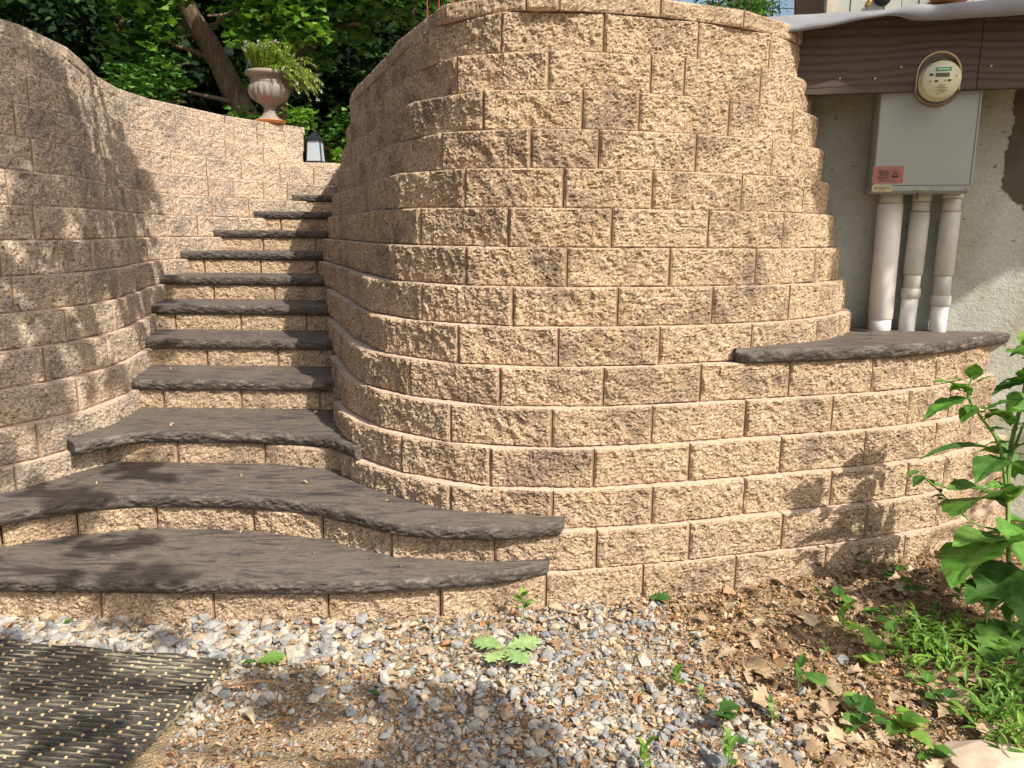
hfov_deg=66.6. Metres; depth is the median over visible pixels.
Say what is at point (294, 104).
understory tree
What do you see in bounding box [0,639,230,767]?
rubber mat
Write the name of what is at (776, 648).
twig
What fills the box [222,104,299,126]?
leafy bush
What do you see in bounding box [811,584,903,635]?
trailing vine
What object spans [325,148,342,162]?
leafy bush
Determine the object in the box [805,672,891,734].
trailing vine
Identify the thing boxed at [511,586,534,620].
weed seedling
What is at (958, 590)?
weed seedling
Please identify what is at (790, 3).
sky
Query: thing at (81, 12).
dark shrub
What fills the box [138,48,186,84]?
leafy bush
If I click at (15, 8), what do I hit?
dark shrub
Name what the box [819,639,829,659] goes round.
weed seedling
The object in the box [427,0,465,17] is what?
wire cage
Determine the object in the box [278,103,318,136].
leafy bush
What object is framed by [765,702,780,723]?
weed seedling
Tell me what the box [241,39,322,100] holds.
thyme plant
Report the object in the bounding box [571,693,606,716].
twig
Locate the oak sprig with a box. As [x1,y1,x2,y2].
[443,632,540,667]
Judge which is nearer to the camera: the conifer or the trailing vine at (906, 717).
the trailing vine at (906, 717)
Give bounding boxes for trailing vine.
[713,696,759,743]
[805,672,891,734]
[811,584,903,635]
[816,545,930,599]
[824,617,886,667]
[886,706,956,760]
[904,673,964,717]
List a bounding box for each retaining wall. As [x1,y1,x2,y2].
[0,0,1006,623]
[0,19,341,492]
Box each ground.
[72,518,1023,767]
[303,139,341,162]
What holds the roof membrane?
on the fascia board
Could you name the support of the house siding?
on the house wall at (987, 290)
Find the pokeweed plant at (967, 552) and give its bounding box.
[907,331,1023,668]
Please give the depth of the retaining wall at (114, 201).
3.88 m
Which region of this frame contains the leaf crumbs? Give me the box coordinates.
[0,518,1023,767]
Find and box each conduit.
[868,194,903,330]
[898,194,931,330]
[928,194,963,331]
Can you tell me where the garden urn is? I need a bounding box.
[244,68,289,119]
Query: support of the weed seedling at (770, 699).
on the leaf litter
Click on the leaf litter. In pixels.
(752, 667)
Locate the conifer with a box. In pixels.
[694,0,788,16]
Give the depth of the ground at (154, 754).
2.46 m
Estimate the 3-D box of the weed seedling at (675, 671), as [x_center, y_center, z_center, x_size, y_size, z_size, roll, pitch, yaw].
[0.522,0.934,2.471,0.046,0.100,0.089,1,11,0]
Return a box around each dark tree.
[239,1,392,149]
[317,0,460,85]
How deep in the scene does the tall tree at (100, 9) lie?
12.11 m
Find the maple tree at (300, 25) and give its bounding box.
[74,0,453,121]
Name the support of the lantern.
on the retaining wall at (114, 201)
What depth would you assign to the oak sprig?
2.63 m
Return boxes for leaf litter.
[4,333,1023,767]
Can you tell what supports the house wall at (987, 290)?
on the ground at (154, 754)
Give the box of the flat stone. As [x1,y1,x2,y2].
[940,740,1023,767]
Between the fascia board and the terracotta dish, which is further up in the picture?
the terracotta dish
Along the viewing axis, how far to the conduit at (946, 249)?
3.74 m
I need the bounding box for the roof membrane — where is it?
[768,0,1023,31]
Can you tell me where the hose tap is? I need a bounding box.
[864,0,890,7]
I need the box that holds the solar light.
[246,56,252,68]
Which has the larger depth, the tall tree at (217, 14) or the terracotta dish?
the tall tree at (217, 14)
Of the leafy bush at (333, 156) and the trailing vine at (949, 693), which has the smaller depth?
the trailing vine at (949, 693)
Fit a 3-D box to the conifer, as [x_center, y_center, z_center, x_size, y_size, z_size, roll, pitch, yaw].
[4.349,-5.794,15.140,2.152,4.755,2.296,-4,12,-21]
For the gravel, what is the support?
on the ground at (154, 754)
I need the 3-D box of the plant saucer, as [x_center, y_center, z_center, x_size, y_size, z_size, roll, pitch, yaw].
[-2.148,-2.325,6.930,0.280,0.026,0.280,1,11,0]
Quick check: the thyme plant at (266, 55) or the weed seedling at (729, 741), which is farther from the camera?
the thyme plant at (266, 55)
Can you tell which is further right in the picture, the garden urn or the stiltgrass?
the stiltgrass
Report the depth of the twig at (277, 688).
2.34 m
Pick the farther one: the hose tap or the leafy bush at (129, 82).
the leafy bush at (129, 82)
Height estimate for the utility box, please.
0.708 m
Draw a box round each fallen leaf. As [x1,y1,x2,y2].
[241,649,284,664]
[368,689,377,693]
[649,590,669,602]
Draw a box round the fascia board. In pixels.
[797,15,1023,95]
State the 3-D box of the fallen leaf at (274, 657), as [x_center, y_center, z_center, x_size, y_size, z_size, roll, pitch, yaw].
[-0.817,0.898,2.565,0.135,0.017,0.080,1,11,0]
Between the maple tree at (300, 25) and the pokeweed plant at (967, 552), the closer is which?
the pokeweed plant at (967, 552)
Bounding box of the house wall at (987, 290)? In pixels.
[811,89,1023,517]
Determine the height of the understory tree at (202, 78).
2.436 m
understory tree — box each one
[87,19,260,115]
[227,29,348,145]
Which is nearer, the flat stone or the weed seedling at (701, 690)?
the flat stone
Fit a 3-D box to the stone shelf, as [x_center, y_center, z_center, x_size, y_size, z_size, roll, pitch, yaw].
[1.585,-0.196,3.627,1.645,0.054,0.604,-5,13,-29]
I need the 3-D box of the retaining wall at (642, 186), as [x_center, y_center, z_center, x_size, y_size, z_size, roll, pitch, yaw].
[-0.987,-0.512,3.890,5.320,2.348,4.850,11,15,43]
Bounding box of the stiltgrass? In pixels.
[865,598,1023,752]
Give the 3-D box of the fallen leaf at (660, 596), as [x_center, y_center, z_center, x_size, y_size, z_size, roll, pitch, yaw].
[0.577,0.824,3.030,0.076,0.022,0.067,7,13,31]
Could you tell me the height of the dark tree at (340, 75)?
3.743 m
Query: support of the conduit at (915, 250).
on the stone shelf
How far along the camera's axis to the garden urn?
6.76 m
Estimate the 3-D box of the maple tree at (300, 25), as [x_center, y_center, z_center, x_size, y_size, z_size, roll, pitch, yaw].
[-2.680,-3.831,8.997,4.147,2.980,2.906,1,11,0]
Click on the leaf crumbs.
(518, 746)
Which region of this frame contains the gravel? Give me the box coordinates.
[0,584,975,767]
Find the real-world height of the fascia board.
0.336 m
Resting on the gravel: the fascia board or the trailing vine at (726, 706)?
the trailing vine at (726, 706)
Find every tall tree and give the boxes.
[0,0,133,34]
[93,0,292,68]
[176,0,363,135]
[329,0,466,72]
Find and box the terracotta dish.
[930,0,967,4]
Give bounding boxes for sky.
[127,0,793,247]
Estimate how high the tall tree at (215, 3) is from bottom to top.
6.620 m
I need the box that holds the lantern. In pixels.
[305,127,325,162]
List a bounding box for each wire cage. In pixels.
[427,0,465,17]
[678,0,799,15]
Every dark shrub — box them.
[0,0,132,77]
[0,0,188,103]
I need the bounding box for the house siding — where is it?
[796,0,982,14]
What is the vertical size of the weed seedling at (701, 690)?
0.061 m
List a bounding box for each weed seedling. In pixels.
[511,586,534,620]
[637,736,657,767]
[670,663,684,687]
[699,684,703,700]
[723,726,739,767]
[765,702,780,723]
[768,693,775,704]
[794,653,805,690]
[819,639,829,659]
[836,602,850,637]
[952,581,965,620]
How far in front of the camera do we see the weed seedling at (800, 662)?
2.46 m
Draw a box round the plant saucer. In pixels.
[255,119,285,124]
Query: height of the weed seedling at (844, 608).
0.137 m
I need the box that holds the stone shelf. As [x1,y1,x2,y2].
[733,327,1009,362]
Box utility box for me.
[864,54,982,198]
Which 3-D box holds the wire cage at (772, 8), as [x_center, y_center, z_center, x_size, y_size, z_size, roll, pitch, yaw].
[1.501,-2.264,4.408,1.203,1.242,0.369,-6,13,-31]
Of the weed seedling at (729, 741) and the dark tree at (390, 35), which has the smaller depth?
the weed seedling at (729, 741)
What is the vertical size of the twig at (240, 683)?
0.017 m
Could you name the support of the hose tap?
attached to the house siding
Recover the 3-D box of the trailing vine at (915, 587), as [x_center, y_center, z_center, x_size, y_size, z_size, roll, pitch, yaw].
[1.488,0.734,3.231,0.477,0.105,0.343,8,13,33]
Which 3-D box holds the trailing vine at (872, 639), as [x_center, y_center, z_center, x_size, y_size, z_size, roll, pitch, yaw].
[1.203,0.896,2.700,0.137,0.114,0.342,1,11,0]
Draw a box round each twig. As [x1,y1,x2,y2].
[223,680,289,687]
[273,683,279,710]
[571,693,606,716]
[760,643,813,669]
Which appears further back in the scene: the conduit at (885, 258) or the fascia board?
the conduit at (885, 258)
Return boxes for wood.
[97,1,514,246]
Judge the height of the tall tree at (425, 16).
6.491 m
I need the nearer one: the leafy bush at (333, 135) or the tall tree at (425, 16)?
the leafy bush at (333, 135)
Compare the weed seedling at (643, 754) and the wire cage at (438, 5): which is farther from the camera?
the wire cage at (438, 5)
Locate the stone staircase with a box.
[0,195,564,593]
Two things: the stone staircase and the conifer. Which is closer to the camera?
the stone staircase
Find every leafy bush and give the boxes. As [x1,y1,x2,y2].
[99,61,178,104]
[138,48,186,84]
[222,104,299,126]
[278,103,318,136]
[303,105,350,162]
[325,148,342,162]

